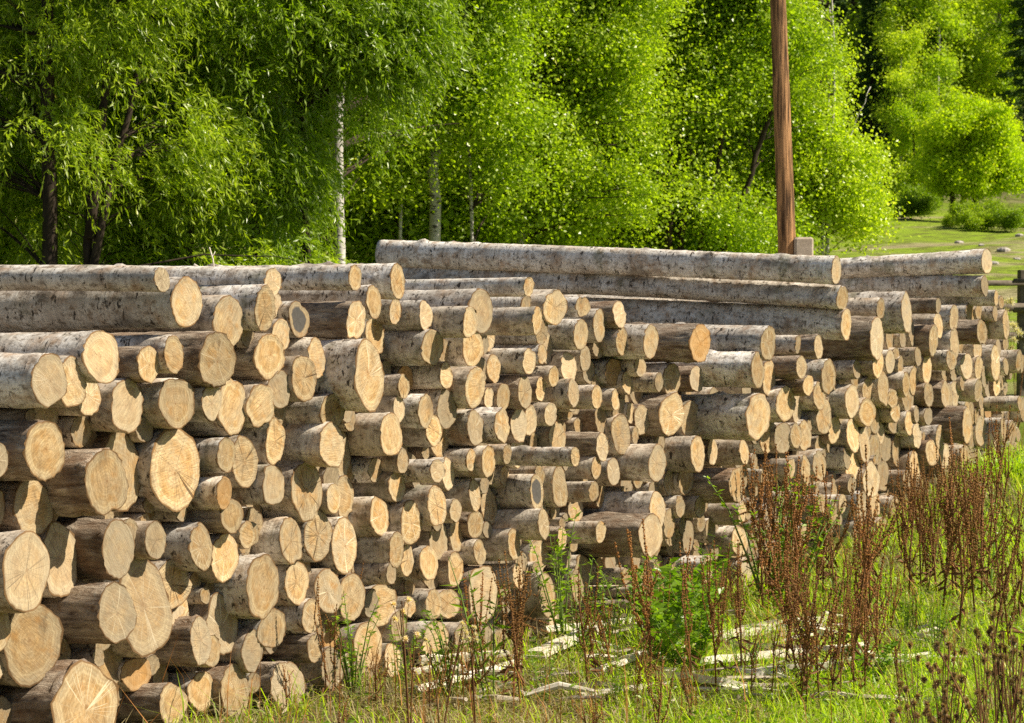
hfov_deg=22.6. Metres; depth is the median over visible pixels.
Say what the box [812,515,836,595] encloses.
dock plant
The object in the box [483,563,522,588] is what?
log
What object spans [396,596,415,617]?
log
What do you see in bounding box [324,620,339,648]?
log
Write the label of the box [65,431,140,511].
log
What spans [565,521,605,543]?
log
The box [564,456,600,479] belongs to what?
log
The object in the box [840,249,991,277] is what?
log
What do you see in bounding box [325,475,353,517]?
log
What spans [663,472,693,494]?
log
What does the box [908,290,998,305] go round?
log
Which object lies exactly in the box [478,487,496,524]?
log
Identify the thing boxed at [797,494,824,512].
log
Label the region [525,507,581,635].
leafy weed
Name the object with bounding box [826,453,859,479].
log
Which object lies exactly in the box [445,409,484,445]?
log
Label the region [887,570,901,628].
dock plant
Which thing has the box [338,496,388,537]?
log
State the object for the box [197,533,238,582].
log
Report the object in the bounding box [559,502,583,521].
log
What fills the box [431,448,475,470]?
log
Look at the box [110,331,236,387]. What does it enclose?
log
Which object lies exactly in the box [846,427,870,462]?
log
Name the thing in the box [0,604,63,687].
log
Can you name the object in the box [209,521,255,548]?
log
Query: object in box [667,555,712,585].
log
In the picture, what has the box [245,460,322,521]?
log
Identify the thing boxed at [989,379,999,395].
log
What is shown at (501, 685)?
broken stick
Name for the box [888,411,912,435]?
log
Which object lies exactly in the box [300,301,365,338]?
log
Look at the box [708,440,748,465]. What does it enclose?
log
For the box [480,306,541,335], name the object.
log
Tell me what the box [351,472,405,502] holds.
log
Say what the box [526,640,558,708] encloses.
leafy weed
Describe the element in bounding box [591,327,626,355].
log
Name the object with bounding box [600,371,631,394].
log
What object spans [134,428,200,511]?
log
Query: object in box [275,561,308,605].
log
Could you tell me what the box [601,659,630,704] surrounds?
leafy weed
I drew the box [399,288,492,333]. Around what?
log
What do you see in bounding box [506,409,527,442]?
log
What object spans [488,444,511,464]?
log
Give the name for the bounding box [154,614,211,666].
log
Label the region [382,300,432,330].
log
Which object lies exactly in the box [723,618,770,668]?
leafy weed
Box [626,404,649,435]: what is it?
log
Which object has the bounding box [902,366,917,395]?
log
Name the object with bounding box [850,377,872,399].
log
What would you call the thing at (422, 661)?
board
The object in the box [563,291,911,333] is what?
log
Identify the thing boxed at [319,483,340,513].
log
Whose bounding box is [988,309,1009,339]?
log
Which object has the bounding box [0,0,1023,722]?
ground
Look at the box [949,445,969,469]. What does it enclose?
log
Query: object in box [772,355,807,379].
log
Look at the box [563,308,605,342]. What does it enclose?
log
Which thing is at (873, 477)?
log
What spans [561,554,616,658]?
leafy weed
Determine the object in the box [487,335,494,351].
log
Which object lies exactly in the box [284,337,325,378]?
log
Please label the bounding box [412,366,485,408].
log
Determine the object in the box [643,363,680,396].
log
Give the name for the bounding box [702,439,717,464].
log
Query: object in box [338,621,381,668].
log
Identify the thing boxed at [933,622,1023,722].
thistle plant
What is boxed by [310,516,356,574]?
log
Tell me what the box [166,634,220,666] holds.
log
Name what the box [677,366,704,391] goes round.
log
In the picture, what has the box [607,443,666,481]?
log
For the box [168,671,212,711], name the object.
log
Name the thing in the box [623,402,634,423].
log
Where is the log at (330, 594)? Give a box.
[305,568,341,613]
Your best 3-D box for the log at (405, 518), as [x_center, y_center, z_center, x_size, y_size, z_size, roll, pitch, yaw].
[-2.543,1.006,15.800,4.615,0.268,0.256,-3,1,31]
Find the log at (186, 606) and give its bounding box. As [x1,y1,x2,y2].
[172,600,188,616]
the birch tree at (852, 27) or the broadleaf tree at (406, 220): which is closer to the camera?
the broadleaf tree at (406, 220)
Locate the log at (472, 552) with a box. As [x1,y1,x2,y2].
[458,539,486,564]
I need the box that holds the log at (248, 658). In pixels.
[217,628,262,672]
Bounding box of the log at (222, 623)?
[188,592,237,654]
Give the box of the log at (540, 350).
[493,344,546,363]
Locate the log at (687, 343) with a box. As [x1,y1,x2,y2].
[626,322,710,362]
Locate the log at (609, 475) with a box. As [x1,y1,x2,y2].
[588,458,619,485]
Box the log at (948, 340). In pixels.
[936,327,958,357]
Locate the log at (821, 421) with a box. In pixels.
[801,399,830,433]
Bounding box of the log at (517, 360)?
[486,348,535,373]
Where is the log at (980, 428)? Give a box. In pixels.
[972,415,986,446]
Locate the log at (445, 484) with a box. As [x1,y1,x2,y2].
[420,457,454,491]
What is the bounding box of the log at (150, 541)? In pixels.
[134,520,166,559]
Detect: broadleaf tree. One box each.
[0,0,127,264]
[5,0,298,264]
[197,0,361,263]
[229,107,359,264]
[237,5,598,262]
[528,0,733,245]
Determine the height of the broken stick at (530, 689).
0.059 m
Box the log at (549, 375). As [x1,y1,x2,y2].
[500,366,558,386]
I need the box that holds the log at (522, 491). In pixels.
[490,474,543,508]
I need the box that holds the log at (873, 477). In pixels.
[845,461,879,497]
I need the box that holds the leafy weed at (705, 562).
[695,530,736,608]
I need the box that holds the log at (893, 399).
[876,389,897,407]
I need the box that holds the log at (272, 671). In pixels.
[248,661,305,707]
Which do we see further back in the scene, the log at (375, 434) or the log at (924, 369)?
the log at (924, 369)
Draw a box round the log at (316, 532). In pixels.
[298,510,332,561]
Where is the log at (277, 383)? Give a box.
[234,370,289,408]
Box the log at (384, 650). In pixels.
[377,643,402,676]
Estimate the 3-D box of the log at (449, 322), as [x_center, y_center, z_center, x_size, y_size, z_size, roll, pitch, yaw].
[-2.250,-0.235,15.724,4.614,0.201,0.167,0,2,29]
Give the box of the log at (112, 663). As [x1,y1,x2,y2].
[99,646,122,683]
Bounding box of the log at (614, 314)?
[589,300,625,328]
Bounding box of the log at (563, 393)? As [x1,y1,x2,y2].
[533,378,579,407]
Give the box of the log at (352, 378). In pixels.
[314,338,384,412]
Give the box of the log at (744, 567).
[714,557,751,585]
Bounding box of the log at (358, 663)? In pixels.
[340,660,370,686]
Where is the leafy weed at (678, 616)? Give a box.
[626,577,706,667]
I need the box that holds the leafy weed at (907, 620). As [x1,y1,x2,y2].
[881,585,922,636]
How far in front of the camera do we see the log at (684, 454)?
17.58 m
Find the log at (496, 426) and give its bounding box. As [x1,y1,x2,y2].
[466,407,509,443]
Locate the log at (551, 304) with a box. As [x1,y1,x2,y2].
[520,289,567,324]
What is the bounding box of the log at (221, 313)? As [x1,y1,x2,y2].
[46,295,243,345]
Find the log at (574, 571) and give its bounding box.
[542,569,583,605]
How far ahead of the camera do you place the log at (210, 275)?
13.39 m
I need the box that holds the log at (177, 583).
[149,558,191,609]
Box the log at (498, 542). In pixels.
[463,528,520,560]
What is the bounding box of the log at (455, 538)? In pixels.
[429,522,462,551]
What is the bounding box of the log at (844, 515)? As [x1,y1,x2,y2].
[841,491,866,524]
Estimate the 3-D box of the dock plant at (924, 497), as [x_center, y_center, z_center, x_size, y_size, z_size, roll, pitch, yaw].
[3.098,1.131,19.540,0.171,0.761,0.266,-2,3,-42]
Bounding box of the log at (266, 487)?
[231,464,284,504]
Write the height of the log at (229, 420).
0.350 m
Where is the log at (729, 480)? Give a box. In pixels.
[670,467,744,503]
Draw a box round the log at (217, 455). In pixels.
[194,437,235,472]
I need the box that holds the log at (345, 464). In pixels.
[338,431,351,475]
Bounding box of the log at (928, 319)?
[912,314,942,338]
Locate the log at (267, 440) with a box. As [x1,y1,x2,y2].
[226,417,285,464]
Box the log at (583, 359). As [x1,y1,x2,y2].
[553,346,590,371]
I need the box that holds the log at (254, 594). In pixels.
[207,553,279,619]
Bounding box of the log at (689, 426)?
[672,400,698,435]
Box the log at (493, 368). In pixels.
[482,354,501,382]
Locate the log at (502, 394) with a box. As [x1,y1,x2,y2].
[485,383,510,409]
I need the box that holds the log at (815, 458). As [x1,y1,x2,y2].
[798,450,825,481]
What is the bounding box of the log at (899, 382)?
[886,371,910,397]
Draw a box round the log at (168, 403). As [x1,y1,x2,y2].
[137,378,194,428]
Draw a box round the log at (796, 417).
[774,396,801,422]
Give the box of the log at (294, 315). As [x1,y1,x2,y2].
[274,301,309,337]
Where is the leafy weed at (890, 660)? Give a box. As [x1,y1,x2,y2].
[844,630,898,688]
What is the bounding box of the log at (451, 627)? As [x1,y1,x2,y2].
[443,622,468,648]
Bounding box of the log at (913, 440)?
[899,423,921,448]
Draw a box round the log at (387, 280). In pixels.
[115,261,405,299]
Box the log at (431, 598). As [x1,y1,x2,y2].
[407,588,441,619]
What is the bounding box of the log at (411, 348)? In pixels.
[379,329,443,365]
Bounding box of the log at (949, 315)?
[939,305,958,329]
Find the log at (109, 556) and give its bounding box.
[57,517,134,580]
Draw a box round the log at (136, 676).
[117,657,150,691]
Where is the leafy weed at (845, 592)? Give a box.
[830,569,854,612]
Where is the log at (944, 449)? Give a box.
[926,443,951,472]
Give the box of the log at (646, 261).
[375,239,840,284]
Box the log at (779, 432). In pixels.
[759,423,790,452]
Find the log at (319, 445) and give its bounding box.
[281,422,344,467]
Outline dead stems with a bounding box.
[114,421,1023,722]
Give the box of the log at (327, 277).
[216,264,361,290]
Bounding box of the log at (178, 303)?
[0,276,202,332]
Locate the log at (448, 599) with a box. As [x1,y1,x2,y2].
[424,589,459,618]
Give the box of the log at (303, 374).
[267,355,316,401]
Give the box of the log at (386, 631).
[378,609,406,641]
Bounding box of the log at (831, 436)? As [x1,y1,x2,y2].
[812,416,840,443]
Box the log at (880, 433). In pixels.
[871,422,884,444]
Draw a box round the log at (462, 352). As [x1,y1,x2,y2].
[443,334,483,366]
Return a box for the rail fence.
[988,270,1023,395]
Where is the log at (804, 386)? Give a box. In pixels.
[775,375,813,395]
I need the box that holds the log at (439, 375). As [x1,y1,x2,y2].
[409,361,452,388]
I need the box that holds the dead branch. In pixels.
[209,247,214,266]
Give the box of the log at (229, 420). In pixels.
[185,379,246,435]
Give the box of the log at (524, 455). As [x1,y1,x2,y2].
[498,445,579,465]
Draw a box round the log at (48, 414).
[0,407,58,423]
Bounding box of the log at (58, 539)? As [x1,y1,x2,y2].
[38,521,77,597]
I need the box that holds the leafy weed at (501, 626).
[441,557,510,703]
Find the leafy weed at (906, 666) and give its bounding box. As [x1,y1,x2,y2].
[900,640,921,683]
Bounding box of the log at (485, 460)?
[448,445,495,477]
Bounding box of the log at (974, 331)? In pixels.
[956,319,986,344]
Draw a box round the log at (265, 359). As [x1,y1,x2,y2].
[231,333,285,379]
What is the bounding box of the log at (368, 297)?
[278,284,381,318]
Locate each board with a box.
[404,660,522,695]
[414,664,465,673]
[417,650,509,664]
[527,625,598,656]
[537,617,635,634]
[577,680,685,695]
[581,651,641,677]
[596,610,674,620]
[649,671,746,687]
[683,641,867,670]
[710,616,827,639]
[725,640,877,657]
[739,661,839,675]
[795,617,862,642]
[818,658,909,663]
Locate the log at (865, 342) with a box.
[821,315,883,360]
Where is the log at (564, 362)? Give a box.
[536,351,576,380]
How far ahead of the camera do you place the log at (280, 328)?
13.55 m
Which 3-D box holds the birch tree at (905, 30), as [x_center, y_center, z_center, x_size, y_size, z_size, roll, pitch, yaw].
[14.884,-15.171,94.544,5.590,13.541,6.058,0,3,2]
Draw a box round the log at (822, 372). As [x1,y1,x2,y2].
[805,358,836,394]
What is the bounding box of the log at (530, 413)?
[524,404,536,435]
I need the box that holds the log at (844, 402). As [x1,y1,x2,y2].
[826,384,859,418]
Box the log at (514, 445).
[496,442,522,468]
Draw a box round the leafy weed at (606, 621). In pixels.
[583,571,628,643]
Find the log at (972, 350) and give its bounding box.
[962,344,981,358]
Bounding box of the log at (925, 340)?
[908,324,937,356]
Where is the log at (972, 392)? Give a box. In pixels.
[959,378,981,401]
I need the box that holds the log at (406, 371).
[391,366,413,393]
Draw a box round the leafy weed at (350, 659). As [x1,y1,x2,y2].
[324,593,382,696]
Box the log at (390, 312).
[376,299,401,324]
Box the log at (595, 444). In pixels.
[565,431,609,461]
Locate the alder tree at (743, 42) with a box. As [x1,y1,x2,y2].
[511,0,885,255]
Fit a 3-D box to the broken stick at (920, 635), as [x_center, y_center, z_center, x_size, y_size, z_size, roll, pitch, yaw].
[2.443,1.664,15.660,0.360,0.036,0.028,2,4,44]
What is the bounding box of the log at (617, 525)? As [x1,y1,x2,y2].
[574,511,662,557]
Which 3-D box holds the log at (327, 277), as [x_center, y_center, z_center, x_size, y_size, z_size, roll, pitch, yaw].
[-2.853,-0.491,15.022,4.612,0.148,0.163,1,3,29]
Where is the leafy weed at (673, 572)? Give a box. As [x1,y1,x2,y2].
[624,557,705,626]
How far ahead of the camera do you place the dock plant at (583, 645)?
13.90 m
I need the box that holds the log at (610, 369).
[591,358,621,385]
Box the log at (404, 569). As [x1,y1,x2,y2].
[396,544,413,576]
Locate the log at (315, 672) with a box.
[294,646,343,690]
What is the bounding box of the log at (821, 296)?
[347,263,847,309]
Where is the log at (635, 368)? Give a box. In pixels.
[617,359,645,376]
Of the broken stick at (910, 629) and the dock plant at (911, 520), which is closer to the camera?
the broken stick at (910, 629)
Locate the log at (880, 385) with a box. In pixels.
[862,371,889,406]
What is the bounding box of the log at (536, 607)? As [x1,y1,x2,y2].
[508,571,555,620]
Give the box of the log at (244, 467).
[191,435,258,488]
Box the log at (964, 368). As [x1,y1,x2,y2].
[956,353,972,379]
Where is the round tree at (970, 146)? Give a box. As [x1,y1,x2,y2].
[906,86,1023,214]
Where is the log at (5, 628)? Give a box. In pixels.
[0,613,10,650]
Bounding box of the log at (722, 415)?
[680,391,770,440]
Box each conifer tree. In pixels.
[811,0,865,75]
[844,0,895,164]
[867,0,928,143]
[923,26,953,106]
[994,0,1023,150]
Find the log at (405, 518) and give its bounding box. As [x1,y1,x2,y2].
[387,499,422,544]
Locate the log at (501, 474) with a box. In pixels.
[489,465,508,487]
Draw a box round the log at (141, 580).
[82,557,172,657]
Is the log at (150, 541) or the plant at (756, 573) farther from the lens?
the plant at (756, 573)
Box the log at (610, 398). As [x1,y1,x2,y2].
[600,388,619,409]
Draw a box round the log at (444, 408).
[409,389,456,428]
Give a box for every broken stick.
[412,696,481,708]
[435,697,467,705]
[451,671,513,674]
[469,695,518,702]
[476,681,511,694]
[488,654,545,662]
[508,687,559,693]
[520,690,562,708]
[524,682,593,697]
[525,666,568,672]
[531,672,575,681]
[549,695,601,701]
[550,681,631,693]
[584,654,615,658]
[592,639,635,652]
[598,626,634,634]
[600,646,630,654]
[632,656,686,662]
[652,667,675,671]
[671,694,751,703]
[687,687,747,690]
[693,664,759,672]
[695,609,745,615]
[715,619,778,630]
[727,676,781,679]
[736,668,795,680]
[739,623,764,627]
[741,681,814,689]
[741,693,772,698]
[759,687,836,702]
[762,692,820,703]
[781,623,849,636]
[807,681,852,688]
[807,690,859,700]
[839,694,924,704]
[849,651,931,663]
[870,624,927,640]
[883,636,945,645]
[889,628,933,637]
[895,695,941,700]
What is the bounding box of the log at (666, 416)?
[631,391,684,436]
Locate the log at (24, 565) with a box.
[0,530,49,612]
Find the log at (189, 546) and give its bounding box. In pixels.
[160,522,212,571]
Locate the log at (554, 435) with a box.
[534,421,565,446]
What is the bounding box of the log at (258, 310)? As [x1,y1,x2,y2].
[199,284,275,331]
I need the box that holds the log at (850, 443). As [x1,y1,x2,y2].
[830,419,860,452]
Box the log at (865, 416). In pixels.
[847,397,875,426]
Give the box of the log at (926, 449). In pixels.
[901,439,939,466]
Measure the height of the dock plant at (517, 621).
0.897 m
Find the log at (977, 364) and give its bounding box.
[970,355,982,378]
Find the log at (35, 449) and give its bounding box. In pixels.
[0,420,64,481]
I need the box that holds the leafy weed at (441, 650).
[412,609,494,706]
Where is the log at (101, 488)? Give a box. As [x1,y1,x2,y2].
[14,448,128,516]
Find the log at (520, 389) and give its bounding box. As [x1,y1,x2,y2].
[486,375,531,409]
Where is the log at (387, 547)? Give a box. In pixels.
[354,531,403,567]
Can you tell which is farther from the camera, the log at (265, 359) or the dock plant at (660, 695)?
the log at (265, 359)
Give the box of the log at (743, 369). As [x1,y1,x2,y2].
[645,349,764,387]
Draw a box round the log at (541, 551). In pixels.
[520,540,548,571]
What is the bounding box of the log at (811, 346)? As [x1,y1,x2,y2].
[774,334,822,359]
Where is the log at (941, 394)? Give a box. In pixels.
[929,380,950,407]
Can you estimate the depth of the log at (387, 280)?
14.27 m
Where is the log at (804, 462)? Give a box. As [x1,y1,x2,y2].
[772,454,810,486]
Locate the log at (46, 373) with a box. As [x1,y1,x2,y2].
[0,352,67,408]
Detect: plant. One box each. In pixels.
[281,665,293,716]
[314,577,331,706]
[325,604,342,701]
[337,696,349,722]
[342,562,363,657]
[367,648,388,711]
[390,596,420,722]
[392,646,445,721]
[423,619,476,722]
[444,634,455,708]
[458,571,492,690]
[459,636,511,707]
[460,626,479,722]
[477,636,485,694]
[489,563,525,707]
[491,551,549,712]
[569,565,604,687]
[570,689,608,722]
[575,580,603,675]
[579,599,616,681]
[614,519,664,675]
[624,627,661,697]
[634,567,670,627]
[643,654,675,722]
[677,558,701,686]
[679,537,695,651]
[680,653,692,721]
[700,540,745,703]
[704,463,823,604]
[711,563,726,653]
[715,572,734,614]
[725,579,749,624]
[726,543,747,609]
[727,539,753,681]
[739,443,788,600]
[741,445,775,598]
[743,630,761,704]
[749,529,778,591]
[750,475,843,605]
[752,472,791,618]
[758,522,801,677]
[758,532,848,707]
[764,561,837,710]
[765,618,780,693]
[770,467,819,604]
[772,553,814,682]
[777,514,820,618]
[781,606,814,702]
[782,534,803,603]
[783,451,825,601]
[792,567,826,711]
[803,472,839,604]
[808,464,878,589]
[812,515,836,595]
[818,586,853,709]
[821,603,856,695]
[823,500,841,603]
[837,495,891,673]
[838,598,865,693]
[843,546,857,622]
[844,584,868,638]
[845,556,855,591]
[846,597,872,637]
[850,444,918,621]
[851,486,875,628]
[853,516,874,606]
[854,571,890,693]
[859,548,893,680]
[869,509,874,586]
[869,629,997,722]
[885,459,922,590]
[887,534,896,582]
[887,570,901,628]
[887,628,904,678]
[888,684,1023,722]
[889,450,928,594]
[893,634,903,709]
[899,518,905,563]
[906,472,941,597]
[909,582,920,637]
[911,487,932,594]
[913,461,933,546]
[915,463,930,589]
[922,522,943,594]
[927,445,965,568]
[932,456,970,606]
[933,611,1023,722]
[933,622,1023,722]
[943,443,987,620]
[943,468,965,603]
[944,472,980,600]
[948,417,957,548]
[949,478,975,644]
[953,450,997,585]
[959,475,1002,573]
[966,457,1000,605]
[967,478,1023,630]
[968,405,1018,511]
[975,482,1023,607]
[984,544,1015,654]
[991,559,1001,623]
[993,445,1014,527]
[993,530,1023,653]
[1004,296,1023,349]
[1006,344,1023,427]
[1007,508,1023,627]
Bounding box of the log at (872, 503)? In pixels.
[862,486,879,516]
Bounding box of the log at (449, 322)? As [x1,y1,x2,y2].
[419,306,477,337]
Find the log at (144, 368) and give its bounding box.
[116,346,159,383]
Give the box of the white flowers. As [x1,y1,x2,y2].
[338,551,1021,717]
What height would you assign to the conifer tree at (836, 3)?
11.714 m
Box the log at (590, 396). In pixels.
[556,385,602,408]
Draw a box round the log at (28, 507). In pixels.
[0,480,53,534]
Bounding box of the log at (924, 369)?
[915,356,931,382]
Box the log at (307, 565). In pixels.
[297,560,310,573]
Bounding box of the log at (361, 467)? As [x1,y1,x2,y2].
[351,457,382,482]
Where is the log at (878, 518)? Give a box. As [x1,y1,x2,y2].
[862,517,887,532]
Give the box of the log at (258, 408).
[243,384,274,427]
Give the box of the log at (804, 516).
[801,499,836,529]
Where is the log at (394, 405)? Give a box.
[355,396,404,422]
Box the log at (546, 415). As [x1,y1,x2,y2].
[530,402,556,425]
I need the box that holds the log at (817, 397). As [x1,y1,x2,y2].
[799,381,826,410]
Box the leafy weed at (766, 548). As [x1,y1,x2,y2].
[749,512,782,600]
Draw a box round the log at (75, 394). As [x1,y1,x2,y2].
[30,355,86,407]
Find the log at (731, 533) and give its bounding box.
[703,526,747,555]
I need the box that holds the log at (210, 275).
[0,265,281,295]
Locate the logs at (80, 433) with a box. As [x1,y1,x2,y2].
[0,275,1023,722]
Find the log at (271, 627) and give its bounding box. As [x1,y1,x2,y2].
[238,608,286,647]
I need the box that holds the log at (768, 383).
[751,360,775,395]
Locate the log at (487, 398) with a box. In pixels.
[477,387,493,406]
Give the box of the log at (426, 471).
[388,459,445,482]
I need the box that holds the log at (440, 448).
[429,429,448,456]
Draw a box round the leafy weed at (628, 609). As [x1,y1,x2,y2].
[593,556,648,632]
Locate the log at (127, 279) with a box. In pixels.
[0,266,169,291]
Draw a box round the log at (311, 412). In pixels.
[285,393,345,426]
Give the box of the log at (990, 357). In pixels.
[981,344,999,381]
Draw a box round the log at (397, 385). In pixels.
[383,373,409,398]
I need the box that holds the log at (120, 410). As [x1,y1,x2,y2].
[85,377,143,433]
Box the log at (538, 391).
[528,376,545,401]
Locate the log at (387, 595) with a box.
[341,584,397,626]
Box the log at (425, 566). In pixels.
[401,545,437,580]
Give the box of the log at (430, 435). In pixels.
[401,415,442,446]
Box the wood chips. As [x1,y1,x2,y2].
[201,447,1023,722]
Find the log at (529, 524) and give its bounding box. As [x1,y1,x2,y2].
[484,508,549,539]
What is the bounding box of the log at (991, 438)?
[975,427,997,453]
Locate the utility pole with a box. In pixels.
[770,0,795,254]
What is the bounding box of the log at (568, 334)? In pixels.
[548,319,587,350]
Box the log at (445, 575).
[422,550,462,587]
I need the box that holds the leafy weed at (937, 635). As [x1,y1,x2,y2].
[920,584,956,658]
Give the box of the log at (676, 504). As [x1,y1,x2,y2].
[662,496,684,517]
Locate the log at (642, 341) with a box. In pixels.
[600,324,658,359]
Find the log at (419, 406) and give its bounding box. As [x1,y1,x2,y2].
[399,394,432,428]
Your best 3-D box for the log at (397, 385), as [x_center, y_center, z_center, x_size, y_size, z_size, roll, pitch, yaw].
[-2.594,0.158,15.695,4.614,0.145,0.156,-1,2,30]
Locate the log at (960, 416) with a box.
[930,405,971,443]
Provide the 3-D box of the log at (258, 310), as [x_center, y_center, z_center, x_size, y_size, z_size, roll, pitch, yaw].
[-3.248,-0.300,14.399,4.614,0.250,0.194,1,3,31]
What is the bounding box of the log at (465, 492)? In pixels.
[443,478,480,511]
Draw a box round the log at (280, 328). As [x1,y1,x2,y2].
[253,318,289,349]
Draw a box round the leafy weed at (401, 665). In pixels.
[387,615,420,684]
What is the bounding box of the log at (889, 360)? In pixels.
[882,350,894,373]
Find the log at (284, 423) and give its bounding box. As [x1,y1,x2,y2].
[280,407,287,428]
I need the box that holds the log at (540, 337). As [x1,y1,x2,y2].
[494,317,547,344]
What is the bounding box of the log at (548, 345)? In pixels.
[543,333,552,363]
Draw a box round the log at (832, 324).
[564,296,851,339]
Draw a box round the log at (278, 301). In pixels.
[274,293,281,317]
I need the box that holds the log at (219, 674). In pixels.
[185,663,249,716]
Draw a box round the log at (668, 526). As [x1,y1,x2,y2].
[662,508,674,538]
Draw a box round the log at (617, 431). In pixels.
[595,413,630,454]
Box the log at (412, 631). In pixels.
[382,621,448,659]
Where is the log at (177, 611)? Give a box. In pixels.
[172,605,189,623]
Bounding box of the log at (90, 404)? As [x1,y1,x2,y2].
[55,383,100,415]
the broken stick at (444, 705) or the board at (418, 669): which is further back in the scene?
the board at (418, 669)
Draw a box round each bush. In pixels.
[884,190,942,218]
[894,178,949,213]
[939,212,959,226]
[945,191,1008,228]
[953,203,993,231]
[979,205,1023,231]
[1006,204,1023,227]
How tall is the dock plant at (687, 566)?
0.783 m
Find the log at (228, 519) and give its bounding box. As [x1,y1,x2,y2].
[160,499,243,533]
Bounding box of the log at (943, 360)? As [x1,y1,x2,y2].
[930,350,956,370]
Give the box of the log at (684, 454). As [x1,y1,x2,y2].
[664,435,704,472]
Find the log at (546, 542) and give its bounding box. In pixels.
[530,526,566,550]
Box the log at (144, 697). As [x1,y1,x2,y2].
[116,682,187,722]
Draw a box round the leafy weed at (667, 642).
[633,586,725,673]
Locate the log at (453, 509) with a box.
[444,499,461,522]
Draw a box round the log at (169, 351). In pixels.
[114,334,183,373]
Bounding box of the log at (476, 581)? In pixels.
[407,565,497,624]
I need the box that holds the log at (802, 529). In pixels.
[773,523,805,539]
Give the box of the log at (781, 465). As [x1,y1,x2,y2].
[757,458,795,478]
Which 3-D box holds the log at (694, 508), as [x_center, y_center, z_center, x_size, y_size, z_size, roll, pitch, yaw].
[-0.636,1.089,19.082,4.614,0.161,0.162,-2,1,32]
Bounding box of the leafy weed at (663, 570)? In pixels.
[644,553,727,641]
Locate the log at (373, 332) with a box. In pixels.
[318,319,384,353]
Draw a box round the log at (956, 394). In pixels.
[946,381,959,405]
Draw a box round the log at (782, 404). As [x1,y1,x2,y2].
[762,385,795,421]
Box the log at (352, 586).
[315,573,365,620]
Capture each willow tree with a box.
[0,0,359,265]
[0,0,496,265]
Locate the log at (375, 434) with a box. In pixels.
[344,412,402,455]
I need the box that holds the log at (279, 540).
[249,516,301,564]
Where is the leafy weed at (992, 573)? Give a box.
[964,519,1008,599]
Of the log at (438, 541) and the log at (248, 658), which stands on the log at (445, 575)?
the log at (438, 541)
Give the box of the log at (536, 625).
[526,616,556,635]
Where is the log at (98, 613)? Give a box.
[41,581,136,643]
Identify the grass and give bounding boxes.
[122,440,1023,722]
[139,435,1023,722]
[144,442,1023,722]
[962,447,1023,476]
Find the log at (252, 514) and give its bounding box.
[242,507,263,533]
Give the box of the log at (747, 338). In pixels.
[660,322,775,360]
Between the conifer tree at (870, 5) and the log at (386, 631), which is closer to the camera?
the log at (386, 631)
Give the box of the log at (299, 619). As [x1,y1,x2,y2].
[275,598,319,633]
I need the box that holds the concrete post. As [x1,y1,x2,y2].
[794,237,813,254]
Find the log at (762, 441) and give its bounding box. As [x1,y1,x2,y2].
[747,429,770,453]
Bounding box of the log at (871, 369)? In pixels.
[859,354,883,378]
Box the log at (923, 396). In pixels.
[913,382,933,406]
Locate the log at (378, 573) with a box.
[354,562,395,584]
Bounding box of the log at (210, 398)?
[189,386,221,421]
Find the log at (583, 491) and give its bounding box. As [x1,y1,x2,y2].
[566,481,598,501]
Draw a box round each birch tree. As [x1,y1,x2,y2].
[185,0,546,263]
[263,4,593,263]
[322,0,618,263]
[439,0,770,249]
[517,0,775,247]
[650,4,870,252]
[742,0,920,257]
[834,0,936,136]
[851,0,960,91]
[861,1,944,192]
[867,0,987,158]
[871,76,947,198]
[903,0,1021,117]
[975,0,1023,110]
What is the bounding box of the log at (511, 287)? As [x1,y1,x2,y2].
[404,277,534,296]
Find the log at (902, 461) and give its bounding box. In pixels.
[889,450,919,479]
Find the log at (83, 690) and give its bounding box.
[0,658,118,722]
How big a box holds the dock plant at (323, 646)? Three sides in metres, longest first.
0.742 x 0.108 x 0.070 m
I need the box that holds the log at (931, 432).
[920,424,943,448]
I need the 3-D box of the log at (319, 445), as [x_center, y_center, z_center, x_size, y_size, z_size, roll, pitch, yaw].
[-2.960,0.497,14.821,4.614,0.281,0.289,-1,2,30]
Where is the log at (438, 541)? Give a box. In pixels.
[417,524,448,559]
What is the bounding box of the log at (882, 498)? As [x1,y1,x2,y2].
[879,495,898,515]
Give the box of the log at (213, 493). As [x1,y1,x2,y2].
[187,476,231,509]
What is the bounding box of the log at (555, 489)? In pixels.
[542,466,567,506]
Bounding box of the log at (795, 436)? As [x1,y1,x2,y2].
[774,423,801,448]
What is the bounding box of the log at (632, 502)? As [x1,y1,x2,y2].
[583,491,665,526]
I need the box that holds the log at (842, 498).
[824,494,846,513]
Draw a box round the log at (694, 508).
[682,496,705,517]
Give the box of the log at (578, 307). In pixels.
[564,297,590,316]
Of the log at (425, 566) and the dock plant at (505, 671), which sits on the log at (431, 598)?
the log at (425, 566)
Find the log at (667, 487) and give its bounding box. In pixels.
[648,469,674,495]
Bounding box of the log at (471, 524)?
[449,511,483,537]
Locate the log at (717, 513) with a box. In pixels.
[704,501,746,524]
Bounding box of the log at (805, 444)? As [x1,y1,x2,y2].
[788,420,811,450]
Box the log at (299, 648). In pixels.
[261,632,322,662]
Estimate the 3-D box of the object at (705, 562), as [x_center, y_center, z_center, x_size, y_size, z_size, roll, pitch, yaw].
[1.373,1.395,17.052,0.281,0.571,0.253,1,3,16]
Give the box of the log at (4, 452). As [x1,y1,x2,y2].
[0,443,8,476]
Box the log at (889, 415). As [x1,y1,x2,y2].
[877,403,899,422]
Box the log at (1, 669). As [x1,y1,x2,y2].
[0,659,3,677]
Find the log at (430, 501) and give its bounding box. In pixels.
[402,484,446,525]
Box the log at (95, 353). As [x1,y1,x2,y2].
[0,330,119,383]
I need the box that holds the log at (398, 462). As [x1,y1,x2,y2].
[351,447,408,472]

